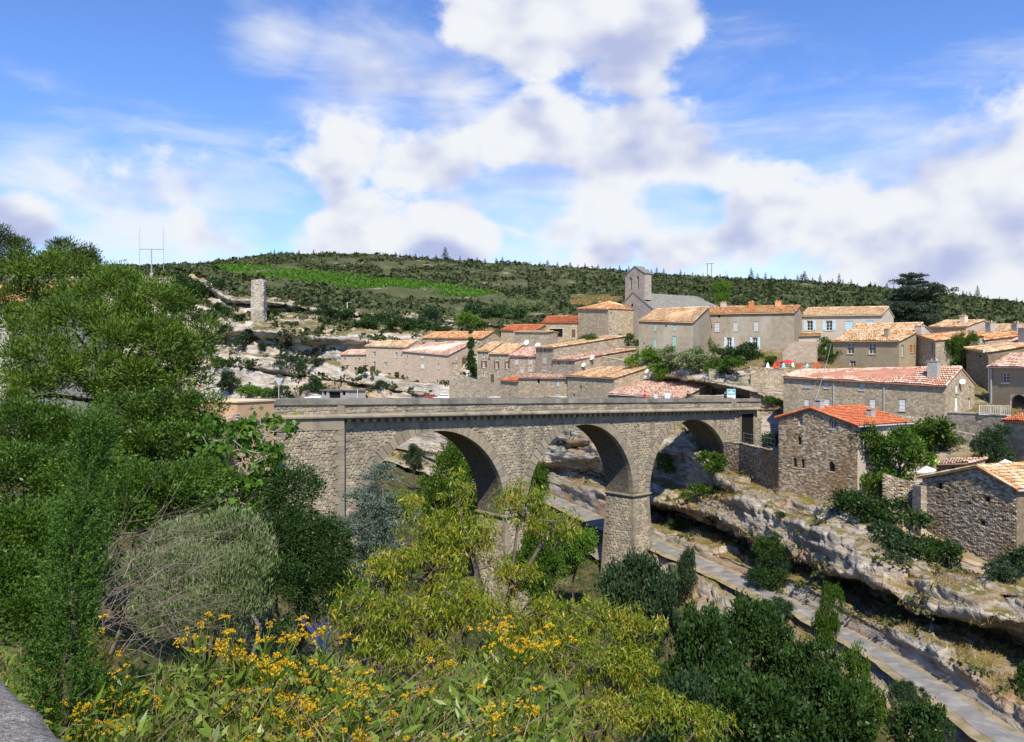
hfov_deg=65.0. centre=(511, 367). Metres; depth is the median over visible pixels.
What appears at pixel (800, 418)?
window
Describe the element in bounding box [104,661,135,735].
flowering weed
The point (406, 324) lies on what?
shrub
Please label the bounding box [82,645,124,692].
flowering weed
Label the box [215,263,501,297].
vines
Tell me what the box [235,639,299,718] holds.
flowering weed
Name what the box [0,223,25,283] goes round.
pine tree
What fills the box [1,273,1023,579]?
village terraces
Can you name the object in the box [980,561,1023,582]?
shrub
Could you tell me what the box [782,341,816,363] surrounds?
ruined wall
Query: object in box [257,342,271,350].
shrub
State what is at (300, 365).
shrub
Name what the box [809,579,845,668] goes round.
tree
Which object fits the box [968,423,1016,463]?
tree
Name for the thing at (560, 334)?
window
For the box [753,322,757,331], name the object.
window
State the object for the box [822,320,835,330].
window
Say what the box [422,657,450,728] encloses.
flowering weed
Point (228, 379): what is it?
shrub
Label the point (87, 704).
flowering weed
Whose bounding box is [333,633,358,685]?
flowering weed
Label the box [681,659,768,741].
tree
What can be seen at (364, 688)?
flowering weed
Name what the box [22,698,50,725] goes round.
flowering weed
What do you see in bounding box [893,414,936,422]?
lane wall
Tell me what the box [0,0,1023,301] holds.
sky
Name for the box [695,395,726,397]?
wall
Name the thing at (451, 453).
tree
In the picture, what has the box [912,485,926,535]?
buttress
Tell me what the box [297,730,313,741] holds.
flowering weed
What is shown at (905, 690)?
tree
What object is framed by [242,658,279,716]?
flowering weed
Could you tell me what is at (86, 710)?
flowering weed
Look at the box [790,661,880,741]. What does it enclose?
tree
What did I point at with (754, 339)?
window
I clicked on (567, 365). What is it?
dark fronted house
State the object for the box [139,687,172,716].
flowering weed
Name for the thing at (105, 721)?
flowering weed
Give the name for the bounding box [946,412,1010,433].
terrace wall
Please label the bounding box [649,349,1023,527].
terrace grass
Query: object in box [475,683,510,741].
flowering weed
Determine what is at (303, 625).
flowering weed
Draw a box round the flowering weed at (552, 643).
[514,622,580,722]
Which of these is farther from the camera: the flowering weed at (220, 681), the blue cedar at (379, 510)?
the blue cedar at (379, 510)
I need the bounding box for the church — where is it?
[622,266,715,339]
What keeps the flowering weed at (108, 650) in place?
on the bank
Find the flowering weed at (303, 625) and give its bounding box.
[256,622,310,673]
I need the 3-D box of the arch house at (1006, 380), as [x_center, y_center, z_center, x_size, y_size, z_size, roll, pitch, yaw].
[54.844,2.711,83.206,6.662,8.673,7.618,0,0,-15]
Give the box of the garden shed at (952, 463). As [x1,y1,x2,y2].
[934,457,987,471]
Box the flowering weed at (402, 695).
[384,693,408,735]
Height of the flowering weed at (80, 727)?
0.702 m
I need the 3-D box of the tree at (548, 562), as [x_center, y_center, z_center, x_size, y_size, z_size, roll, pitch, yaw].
[1.726,16.385,60.102,4.918,10.692,4.733,0,0,40]
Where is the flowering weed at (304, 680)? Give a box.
[299,678,323,738]
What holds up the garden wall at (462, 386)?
on the village terraces
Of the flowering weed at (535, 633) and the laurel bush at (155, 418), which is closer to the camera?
the flowering weed at (535, 633)
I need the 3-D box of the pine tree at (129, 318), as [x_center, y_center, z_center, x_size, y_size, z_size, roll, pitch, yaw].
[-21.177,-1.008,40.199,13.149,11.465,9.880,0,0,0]
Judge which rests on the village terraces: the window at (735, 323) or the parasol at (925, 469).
the parasol at (925, 469)
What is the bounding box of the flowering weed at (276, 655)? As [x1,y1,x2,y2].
[267,652,301,705]
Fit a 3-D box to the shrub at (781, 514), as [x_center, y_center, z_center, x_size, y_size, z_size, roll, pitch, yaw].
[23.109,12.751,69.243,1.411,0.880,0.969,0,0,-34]
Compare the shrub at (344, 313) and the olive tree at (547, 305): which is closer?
the shrub at (344, 313)
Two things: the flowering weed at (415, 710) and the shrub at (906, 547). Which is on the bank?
the flowering weed at (415, 710)
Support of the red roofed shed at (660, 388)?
on the village terraces
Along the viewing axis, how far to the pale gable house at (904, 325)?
109.73 m
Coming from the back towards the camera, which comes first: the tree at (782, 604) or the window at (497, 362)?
the window at (497, 362)
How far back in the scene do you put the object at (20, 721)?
2.77 m
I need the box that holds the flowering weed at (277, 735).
[269,725,287,741]
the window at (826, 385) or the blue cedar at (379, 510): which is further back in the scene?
the window at (826, 385)
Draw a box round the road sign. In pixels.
[274,378,282,398]
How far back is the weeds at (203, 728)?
5.66 m
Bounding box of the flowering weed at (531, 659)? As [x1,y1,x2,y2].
[501,642,551,718]
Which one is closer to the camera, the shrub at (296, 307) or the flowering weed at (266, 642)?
the flowering weed at (266, 642)
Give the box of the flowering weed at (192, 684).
[180,628,241,717]
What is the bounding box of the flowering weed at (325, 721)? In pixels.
[315,707,346,740]
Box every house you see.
[340,349,365,373]
[365,339,422,377]
[401,340,478,383]
[421,331,500,346]
[476,341,504,397]
[488,340,528,396]
[499,375,524,397]
[501,324,545,343]
[509,343,539,376]
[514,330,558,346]
[517,373,566,397]
[534,335,625,374]
[542,315,577,341]
[551,348,635,374]
[565,361,653,397]
[576,301,633,337]
[638,306,711,362]
[709,300,802,354]
[774,400,913,503]
[781,359,976,419]
[802,306,894,349]
[831,324,924,367]
[843,322,932,333]
[917,462,1023,571]
[928,314,987,332]
[963,342,1023,390]
[977,323,1023,332]
[979,331,1009,337]
[982,320,1021,344]
[986,352,1023,411]
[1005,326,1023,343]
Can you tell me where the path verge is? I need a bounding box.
[397,444,1023,741]
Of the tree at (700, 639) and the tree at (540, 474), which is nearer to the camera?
the tree at (700, 639)
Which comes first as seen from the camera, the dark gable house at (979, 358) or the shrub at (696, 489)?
the shrub at (696, 489)
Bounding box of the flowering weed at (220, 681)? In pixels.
[214,680,241,723]
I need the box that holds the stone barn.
[917,330,985,371]
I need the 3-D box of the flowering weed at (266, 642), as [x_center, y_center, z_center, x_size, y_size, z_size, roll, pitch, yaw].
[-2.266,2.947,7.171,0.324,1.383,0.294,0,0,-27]
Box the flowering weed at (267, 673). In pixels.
[255,659,297,685]
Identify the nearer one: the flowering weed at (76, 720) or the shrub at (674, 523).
the flowering weed at (76, 720)
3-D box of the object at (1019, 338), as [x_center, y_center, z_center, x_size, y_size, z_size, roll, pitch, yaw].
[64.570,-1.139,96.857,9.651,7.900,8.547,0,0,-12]
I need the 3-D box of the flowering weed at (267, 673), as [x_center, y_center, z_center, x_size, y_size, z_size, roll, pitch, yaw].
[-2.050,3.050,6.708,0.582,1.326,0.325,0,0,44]
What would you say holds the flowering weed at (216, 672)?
on the bank
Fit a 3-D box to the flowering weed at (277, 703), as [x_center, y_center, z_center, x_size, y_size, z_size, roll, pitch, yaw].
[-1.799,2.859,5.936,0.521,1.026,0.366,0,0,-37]
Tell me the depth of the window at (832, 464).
70.33 m
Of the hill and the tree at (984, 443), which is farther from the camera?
the hill
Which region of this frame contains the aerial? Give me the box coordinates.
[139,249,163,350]
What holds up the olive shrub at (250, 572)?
on the bank
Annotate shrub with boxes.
[36,457,281,661]
[111,503,280,691]
[152,288,196,311]
[160,273,204,297]
[176,278,226,297]
[189,309,232,320]
[206,302,232,314]
[208,320,229,334]
[211,355,232,369]
[214,369,242,394]
[227,329,256,350]
[231,313,246,321]
[235,382,255,397]
[242,360,256,368]
[254,386,272,397]
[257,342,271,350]
[266,308,282,316]
[266,388,282,397]
[269,352,304,371]
[273,384,304,397]
[282,321,298,324]
[291,301,314,310]
[292,357,317,371]
[301,376,330,394]
[306,358,325,366]
[312,302,341,319]
[325,306,355,319]
[344,315,380,331]
[360,311,385,322]
[372,379,389,389]
[380,312,398,329]
[386,313,441,330]
[409,317,430,328]
[416,306,441,320]
[432,325,450,331]
[455,318,486,330]
[461,301,529,319]
[467,366,476,377]
[584,333,598,339]
[618,332,638,346]
[623,344,663,368]
[646,361,673,380]
[653,453,677,477]
[656,343,695,371]
[667,518,689,530]
[674,345,715,373]
[678,482,718,502]
[695,449,729,475]
[701,357,725,373]
[708,337,718,348]
[709,345,735,357]
[715,354,748,375]
[722,341,765,360]
[760,431,777,448]
[762,395,782,407]
[763,354,778,365]
[773,511,786,520]
[816,336,832,348]
[817,347,829,360]
[822,345,840,362]
[826,488,878,515]
[832,494,936,532]
[865,518,924,549]
[878,537,926,563]
[884,594,902,611]
[909,413,958,452]
[909,532,966,568]
[925,431,968,450]
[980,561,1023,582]
[987,543,1023,577]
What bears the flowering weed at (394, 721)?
on the bank
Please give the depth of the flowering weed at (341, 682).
6.06 m
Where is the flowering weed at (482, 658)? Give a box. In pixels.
[462,615,512,723]
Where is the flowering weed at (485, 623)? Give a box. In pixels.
[478,614,501,713]
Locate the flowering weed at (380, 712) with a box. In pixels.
[356,695,400,731]
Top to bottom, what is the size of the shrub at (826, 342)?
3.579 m
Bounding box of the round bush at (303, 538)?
[233,454,366,713]
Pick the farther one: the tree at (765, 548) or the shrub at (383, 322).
the shrub at (383, 322)
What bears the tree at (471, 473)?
on the bank
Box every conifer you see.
[438,247,448,260]
[749,268,754,278]
[800,271,808,281]
[974,286,981,296]
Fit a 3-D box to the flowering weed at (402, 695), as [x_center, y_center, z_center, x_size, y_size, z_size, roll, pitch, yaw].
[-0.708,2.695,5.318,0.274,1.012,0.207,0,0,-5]
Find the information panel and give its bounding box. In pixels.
[727,389,735,397]
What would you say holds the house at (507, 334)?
on the village terraces
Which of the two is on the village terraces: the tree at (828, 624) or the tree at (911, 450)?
the tree at (911, 450)
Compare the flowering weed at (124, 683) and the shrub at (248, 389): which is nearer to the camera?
the flowering weed at (124, 683)
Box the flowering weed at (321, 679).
[290,664,341,713]
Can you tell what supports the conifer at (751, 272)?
on the hill
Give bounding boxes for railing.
[979,405,1009,415]
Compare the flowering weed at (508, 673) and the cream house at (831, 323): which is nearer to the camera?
the flowering weed at (508, 673)
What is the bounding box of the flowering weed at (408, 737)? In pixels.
[392,735,409,741]
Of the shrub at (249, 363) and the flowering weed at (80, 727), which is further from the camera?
the shrub at (249, 363)
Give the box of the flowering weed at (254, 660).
[224,628,264,732]
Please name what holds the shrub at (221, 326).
on the village terraces
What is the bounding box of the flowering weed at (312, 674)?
[275,658,337,704]
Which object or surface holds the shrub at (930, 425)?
on the village terraces
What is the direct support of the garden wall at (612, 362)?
on the village terraces
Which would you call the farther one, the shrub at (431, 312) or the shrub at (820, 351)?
the shrub at (431, 312)
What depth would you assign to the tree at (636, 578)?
49.06 m
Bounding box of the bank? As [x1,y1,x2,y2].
[0,409,894,741]
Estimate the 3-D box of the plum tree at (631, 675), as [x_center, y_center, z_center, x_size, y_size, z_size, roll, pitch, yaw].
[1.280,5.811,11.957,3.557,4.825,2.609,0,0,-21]
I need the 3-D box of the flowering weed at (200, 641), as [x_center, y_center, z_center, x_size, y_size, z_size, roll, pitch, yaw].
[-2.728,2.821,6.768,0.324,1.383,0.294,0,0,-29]
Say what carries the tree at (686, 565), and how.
on the bank
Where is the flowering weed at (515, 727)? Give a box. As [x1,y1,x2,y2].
[482,712,522,741]
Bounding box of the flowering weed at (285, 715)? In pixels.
[263,688,294,738]
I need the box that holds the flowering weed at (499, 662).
[475,634,513,712]
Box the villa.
[0,284,106,421]
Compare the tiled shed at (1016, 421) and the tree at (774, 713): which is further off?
the tiled shed at (1016, 421)
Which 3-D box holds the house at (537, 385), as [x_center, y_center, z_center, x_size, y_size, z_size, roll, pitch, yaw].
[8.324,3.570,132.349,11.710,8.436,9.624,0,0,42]
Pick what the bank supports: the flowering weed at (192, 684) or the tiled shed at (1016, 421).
the flowering weed at (192, 684)
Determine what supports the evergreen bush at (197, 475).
on the bank
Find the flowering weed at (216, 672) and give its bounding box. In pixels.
[199,638,249,708]
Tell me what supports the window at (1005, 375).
in the arch house at (1006, 380)
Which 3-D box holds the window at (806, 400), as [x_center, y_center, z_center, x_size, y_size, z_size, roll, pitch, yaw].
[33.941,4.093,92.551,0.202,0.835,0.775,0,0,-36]
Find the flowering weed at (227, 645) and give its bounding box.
[216,614,247,700]
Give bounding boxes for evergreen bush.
[0,394,138,512]
[0,492,112,695]
[25,450,237,677]
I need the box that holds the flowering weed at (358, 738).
[336,715,372,741]
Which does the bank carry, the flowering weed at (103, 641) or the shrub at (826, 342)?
the flowering weed at (103, 641)
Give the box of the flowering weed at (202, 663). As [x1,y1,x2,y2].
[173,611,219,722]
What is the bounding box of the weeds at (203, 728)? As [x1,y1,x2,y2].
[0,647,582,741]
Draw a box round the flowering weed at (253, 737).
[244,717,259,741]
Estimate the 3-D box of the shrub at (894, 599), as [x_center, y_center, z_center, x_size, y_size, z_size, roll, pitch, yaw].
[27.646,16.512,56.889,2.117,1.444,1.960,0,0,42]
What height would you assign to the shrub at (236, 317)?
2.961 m
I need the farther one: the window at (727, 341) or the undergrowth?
the window at (727, 341)
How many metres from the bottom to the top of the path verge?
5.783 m
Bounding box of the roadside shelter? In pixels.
[320,389,364,397]
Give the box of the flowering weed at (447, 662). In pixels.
[444,659,481,726]
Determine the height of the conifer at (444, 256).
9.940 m
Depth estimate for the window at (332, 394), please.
148.82 m
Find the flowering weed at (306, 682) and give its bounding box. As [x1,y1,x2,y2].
[302,681,326,735]
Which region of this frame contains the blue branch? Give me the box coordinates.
[302,613,336,658]
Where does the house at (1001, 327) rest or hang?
on the village terraces
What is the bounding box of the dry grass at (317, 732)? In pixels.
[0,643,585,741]
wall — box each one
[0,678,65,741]
[449,373,476,397]
[602,356,625,366]
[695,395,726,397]
[709,366,751,379]
[723,441,777,490]
[750,368,783,406]
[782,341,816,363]
[882,473,921,531]
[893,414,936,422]
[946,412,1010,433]
[950,430,1003,449]
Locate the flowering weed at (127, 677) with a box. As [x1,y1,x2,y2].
[94,675,131,719]
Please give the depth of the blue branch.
10.99 m
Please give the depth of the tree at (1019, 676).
43.56 m
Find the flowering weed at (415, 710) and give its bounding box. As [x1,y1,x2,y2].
[400,687,425,737]
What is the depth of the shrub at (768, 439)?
98.12 m
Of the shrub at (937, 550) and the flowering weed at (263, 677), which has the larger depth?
the shrub at (937, 550)
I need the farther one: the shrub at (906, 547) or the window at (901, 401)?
the window at (901, 401)
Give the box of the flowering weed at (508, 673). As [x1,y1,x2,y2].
[481,636,543,727]
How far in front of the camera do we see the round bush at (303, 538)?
26.42 m
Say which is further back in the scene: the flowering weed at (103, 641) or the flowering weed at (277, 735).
the flowering weed at (103, 641)
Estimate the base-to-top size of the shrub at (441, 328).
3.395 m
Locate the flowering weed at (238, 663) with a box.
[220,651,252,727]
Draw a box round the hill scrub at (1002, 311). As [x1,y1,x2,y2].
[0,251,1023,323]
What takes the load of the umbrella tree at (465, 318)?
on the village terraces
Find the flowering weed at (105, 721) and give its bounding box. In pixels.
[85,707,124,741]
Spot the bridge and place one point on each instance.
(343, 443)
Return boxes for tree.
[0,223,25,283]
[0,241,227,423]
[6,235,34,279]
[43,235,86,281]
[71,240,105,277]
[181,406,303,686]
[322,465,583,723]
[401,443,425,489]
[415,439,477,556]
[447,458,477,553]
[455,312,481,330]
[472,590,743,741]
[499,296,525,306]
[502,515,572,640]
[512,300,545,309]
[527,456,551,543]
[530,301,550,310]
[553,521,598,615]
[593,545,682,698]
[619,661,734,741]
[644,597,757,741]
[673,543,698,606]
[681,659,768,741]
[702,669,833,741]
[711,278,730,304]
[720,588,795,701]
[745,533,797,594]
[761,595,796,625]
[765,630,848,740]
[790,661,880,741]
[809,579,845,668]
[831,639,888,741]
[849,420,939,507]
[881,693,956,741]
[887,677,929,719]
[945,330,979,370]
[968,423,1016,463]
[1005,661,1023,699]
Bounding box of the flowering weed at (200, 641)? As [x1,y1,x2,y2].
[180,619,209,721]
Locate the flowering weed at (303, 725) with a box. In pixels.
[287,713,327,737]
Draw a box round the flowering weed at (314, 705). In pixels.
[275,687,336,739]
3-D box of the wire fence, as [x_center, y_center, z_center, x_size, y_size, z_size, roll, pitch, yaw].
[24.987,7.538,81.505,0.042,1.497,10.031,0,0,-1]
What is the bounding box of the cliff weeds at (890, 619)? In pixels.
[391,428,1023,698]
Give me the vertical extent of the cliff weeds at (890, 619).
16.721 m
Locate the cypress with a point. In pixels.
(470, 345)
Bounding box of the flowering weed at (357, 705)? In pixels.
[327,691,371,739]
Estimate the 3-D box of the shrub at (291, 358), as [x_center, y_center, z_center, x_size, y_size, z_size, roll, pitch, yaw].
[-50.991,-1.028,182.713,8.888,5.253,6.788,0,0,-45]
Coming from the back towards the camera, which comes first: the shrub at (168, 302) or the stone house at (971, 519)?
the shrub at (168, 302)
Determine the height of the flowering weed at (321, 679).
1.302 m
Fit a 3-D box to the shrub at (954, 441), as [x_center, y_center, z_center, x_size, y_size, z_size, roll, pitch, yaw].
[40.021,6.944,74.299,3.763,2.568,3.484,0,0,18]
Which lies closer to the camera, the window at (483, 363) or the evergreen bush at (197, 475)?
the evergreen bush at (197, 475)
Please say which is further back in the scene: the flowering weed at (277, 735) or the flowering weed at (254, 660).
the flowering weed at (254, 660)
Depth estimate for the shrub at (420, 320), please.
198.10 m
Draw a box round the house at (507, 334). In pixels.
[501,324,545,343]
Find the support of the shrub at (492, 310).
on the village terraces
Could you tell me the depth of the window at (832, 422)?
70.22 m
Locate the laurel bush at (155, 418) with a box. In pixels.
[56,383,236,618]
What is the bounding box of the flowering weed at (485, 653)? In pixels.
[464,620,514,701]
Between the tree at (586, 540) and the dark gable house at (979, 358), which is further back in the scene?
the dark gable house at (979, 358)
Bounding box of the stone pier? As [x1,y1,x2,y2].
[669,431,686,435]
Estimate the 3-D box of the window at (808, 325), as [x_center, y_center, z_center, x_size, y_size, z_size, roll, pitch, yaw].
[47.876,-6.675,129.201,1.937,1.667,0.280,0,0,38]
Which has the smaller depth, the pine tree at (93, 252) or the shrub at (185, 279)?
the pine tree at (93, 252)
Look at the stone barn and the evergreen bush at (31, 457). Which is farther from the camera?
the stone barn
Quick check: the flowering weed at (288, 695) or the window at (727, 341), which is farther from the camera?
the window at (727, 341)
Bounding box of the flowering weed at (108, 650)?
[80,636,123,705]
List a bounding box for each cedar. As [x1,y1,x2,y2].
[324,461,423,681]
[878,272,958,326]
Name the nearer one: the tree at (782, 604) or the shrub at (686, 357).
the tree at (782, 604)
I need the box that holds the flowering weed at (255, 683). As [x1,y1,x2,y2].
[237,662,266,711]
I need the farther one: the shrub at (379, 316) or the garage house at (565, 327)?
the shrub at (379, 316)
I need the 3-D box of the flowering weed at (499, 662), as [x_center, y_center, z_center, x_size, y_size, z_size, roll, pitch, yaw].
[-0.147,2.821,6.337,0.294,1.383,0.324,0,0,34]
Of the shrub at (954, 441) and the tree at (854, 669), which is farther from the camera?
the shrub at (954, 441)
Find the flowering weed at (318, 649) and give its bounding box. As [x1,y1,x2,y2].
[305,622,338,712]
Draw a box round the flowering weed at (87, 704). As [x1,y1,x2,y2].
[85,702,108,735]
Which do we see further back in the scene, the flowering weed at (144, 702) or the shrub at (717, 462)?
the shrub at (717, 462)
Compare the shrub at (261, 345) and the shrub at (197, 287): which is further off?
the shrub at (197, 287)
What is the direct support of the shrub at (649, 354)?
on the village terraces
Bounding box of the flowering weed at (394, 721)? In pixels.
[389,710,416,740]
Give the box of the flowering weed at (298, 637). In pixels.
[260,615,328,706]
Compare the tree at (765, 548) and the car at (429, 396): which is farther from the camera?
the car at (429, 396)
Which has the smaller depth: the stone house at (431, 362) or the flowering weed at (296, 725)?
the flowering weed at (296, 725)
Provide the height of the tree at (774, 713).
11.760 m
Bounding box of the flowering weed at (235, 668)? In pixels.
[216,643,250,720]
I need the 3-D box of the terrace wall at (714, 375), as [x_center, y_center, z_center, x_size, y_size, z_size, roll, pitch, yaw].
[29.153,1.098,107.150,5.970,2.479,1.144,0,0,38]
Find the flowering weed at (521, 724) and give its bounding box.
[490,712,535,738]
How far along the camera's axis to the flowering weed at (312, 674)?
6.04 m
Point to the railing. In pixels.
(993, 409)
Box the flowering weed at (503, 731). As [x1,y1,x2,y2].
[487,710,513,741]
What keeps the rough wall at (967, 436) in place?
on the village terraces
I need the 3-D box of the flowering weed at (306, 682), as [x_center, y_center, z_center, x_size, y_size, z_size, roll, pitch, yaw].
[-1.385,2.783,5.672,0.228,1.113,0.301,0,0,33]
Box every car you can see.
[304,394,321,397]
[419,394,436,397]
[432,394,448,397]
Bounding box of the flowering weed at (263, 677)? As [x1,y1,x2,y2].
[252,658,291,732]
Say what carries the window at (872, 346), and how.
in the ochre house at (878, 348)
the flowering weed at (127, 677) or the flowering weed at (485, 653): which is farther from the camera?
the flowering weed at (485, 653)
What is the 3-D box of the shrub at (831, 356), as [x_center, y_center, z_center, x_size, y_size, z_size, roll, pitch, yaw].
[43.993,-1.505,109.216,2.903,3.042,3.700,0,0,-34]
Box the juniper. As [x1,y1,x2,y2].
[6,398,136,739]
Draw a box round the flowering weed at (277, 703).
[238,685,300,741]
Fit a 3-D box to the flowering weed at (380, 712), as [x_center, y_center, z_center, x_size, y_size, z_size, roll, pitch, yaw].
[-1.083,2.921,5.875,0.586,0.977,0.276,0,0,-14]
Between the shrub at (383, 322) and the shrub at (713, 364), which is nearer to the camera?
the shrub at (713, 364)
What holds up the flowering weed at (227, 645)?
on the bank
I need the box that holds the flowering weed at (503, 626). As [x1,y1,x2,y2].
[498,623,531,699]
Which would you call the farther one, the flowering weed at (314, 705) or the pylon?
the pylon
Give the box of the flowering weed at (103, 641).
[89,638,114,718]
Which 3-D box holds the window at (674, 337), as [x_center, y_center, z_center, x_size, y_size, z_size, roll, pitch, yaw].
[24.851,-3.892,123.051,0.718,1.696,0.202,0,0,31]
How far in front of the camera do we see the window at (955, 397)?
81.34 m
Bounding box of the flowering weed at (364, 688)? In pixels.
[330,669,385,733]
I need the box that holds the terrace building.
[192,398,275,474]
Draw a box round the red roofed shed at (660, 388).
[606,381,711,428]
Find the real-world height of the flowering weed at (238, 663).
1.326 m
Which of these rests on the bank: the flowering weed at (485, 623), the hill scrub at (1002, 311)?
the flowering weed at (485, 623)
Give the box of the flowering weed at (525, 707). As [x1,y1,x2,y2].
[489,685,544,739]
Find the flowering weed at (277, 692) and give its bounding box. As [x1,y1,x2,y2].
[259,662,284,741]
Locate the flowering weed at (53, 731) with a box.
[44,708,55,733]
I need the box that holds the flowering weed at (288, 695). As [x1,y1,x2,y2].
[281,662,311,735]
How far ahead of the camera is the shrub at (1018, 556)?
53.21 m
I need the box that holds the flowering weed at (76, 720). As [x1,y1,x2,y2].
[67,718,81,741]
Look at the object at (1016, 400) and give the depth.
82.84 m
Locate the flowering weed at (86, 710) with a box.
[60,698,104,741]
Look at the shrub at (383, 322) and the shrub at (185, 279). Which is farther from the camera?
the shrub at (185, 279)
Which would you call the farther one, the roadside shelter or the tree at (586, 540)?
the roadside shelter
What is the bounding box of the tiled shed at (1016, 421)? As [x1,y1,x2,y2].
[1000,412,1023,461]
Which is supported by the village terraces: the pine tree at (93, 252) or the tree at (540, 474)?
the pine tree at (93, 252)
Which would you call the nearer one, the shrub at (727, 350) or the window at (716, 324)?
the shrub at (727, 350)
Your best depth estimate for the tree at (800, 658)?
44.06 m
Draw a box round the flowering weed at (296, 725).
[271,704,313,741]
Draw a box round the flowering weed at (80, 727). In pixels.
[71,703,89,737]
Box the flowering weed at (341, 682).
[319,659,375,736]
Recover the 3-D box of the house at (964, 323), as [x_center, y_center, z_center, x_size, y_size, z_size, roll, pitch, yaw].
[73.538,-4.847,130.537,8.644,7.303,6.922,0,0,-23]
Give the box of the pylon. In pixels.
[707,263,713,277]
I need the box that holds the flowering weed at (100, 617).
[59,613,109,675]
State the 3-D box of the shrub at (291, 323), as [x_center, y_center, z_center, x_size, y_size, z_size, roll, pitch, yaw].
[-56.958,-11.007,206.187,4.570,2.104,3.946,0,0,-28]
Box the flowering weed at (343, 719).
[334,699,357,740]
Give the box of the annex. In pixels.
[799,332,821,346]
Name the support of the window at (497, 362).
in the terrace house at (499, 362)
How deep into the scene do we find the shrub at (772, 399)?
99.93 m
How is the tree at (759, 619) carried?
on the bank
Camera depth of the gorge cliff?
62.66 m
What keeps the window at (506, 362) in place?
in the terrace house at (499, 362)
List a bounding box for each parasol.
[779,359,795,366]
[916,466,935,473]
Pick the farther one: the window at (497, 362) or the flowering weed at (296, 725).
the window at (497, 362)
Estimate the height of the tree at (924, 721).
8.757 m
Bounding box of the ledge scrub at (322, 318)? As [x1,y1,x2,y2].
[3,271,1023,397]
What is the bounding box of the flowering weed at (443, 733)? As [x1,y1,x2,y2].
[422,732,461,741]
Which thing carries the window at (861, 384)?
in the row house at (932, 388)
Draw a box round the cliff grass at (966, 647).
[527,425,1023,741]
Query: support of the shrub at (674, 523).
on the gorge cliff
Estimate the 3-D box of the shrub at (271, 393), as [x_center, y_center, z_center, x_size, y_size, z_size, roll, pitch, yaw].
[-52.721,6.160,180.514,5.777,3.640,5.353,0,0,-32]
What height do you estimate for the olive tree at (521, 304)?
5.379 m
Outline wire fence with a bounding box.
[745,433,772,447]
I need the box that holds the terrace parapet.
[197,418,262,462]
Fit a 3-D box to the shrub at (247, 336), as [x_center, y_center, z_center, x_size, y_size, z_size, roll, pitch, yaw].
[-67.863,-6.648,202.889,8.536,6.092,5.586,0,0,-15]
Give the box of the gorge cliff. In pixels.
[383,424,1023,741]
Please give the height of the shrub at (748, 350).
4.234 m
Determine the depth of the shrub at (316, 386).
172.69 m
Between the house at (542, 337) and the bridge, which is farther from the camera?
the house at (542, 337)
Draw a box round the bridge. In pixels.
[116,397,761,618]
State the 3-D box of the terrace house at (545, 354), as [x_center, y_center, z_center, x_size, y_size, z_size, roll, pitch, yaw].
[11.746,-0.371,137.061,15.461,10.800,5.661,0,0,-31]
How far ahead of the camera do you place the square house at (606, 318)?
152.56 m
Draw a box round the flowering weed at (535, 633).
[500,630,543,695]
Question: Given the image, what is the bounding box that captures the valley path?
[398,444,1023,741]
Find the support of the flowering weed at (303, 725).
on the bank
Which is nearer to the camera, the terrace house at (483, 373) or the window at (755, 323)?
the window at (755, 323)
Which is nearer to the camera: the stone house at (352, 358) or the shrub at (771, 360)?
the shrub at (771, 360)
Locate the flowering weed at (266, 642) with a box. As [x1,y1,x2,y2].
[250,619,276,680]
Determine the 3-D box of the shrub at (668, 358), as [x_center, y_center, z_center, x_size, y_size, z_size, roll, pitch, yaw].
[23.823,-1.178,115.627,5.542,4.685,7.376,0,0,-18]
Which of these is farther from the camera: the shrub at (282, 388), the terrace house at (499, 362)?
the shrub at (282, 388)
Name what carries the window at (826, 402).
in the row house at (932, 388)
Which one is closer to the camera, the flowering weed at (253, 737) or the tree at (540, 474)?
the flowering weed at (253, 737)
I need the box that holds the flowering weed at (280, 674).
[253,638,291,731]
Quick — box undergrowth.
[0,418,749,741]
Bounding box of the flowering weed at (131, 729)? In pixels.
[100,714,134,741]
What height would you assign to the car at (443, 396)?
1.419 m
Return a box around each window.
[330,392,339,397]
[481,361,486,367]
[494,361,498,368]
[505,361,508,368]
[550,329,562,336]
[673,336,675,346]
[714,323,719,331]
[724,337,733,348]
[733,322,737,331]
[750,337,759,348]
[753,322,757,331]
[796,417,801,426]
[804,320,815,330]
[805,399,808,406]
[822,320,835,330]
[823,383,828,388]
[824,399,828,405]
[827,461,834,472]
[829,420,835,429]
[845,321,852,330]
[848,343,853,353]
[858,383,864,390]
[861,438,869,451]
[868,343,875,354]
[870,399,874,407]
[898,399,905,411]
[955,397,958,411]
[1001,373,1009,383]
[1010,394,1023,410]
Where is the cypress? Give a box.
[466,328,476,371]
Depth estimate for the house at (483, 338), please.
170.54 m
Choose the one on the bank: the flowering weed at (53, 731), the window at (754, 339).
the flowering weed at (53, 731)
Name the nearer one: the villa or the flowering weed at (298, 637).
the flowering weed at (298, 637)
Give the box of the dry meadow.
[569,295,622,305]
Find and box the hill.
[38,254,1016,324]
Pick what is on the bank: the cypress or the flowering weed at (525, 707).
the flowering weed at (525, 707)
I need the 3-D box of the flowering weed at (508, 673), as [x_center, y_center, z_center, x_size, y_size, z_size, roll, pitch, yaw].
[-0.057,2.762,6.345,0.582,1.326,0.325,0,0,15]
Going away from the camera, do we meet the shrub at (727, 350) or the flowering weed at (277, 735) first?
the flowering weed at (277, 735)
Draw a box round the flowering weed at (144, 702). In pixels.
[121,690,164,738]
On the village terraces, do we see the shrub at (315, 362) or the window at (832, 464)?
the shrub at (315, 362)
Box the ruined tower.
[250,279,267,321]

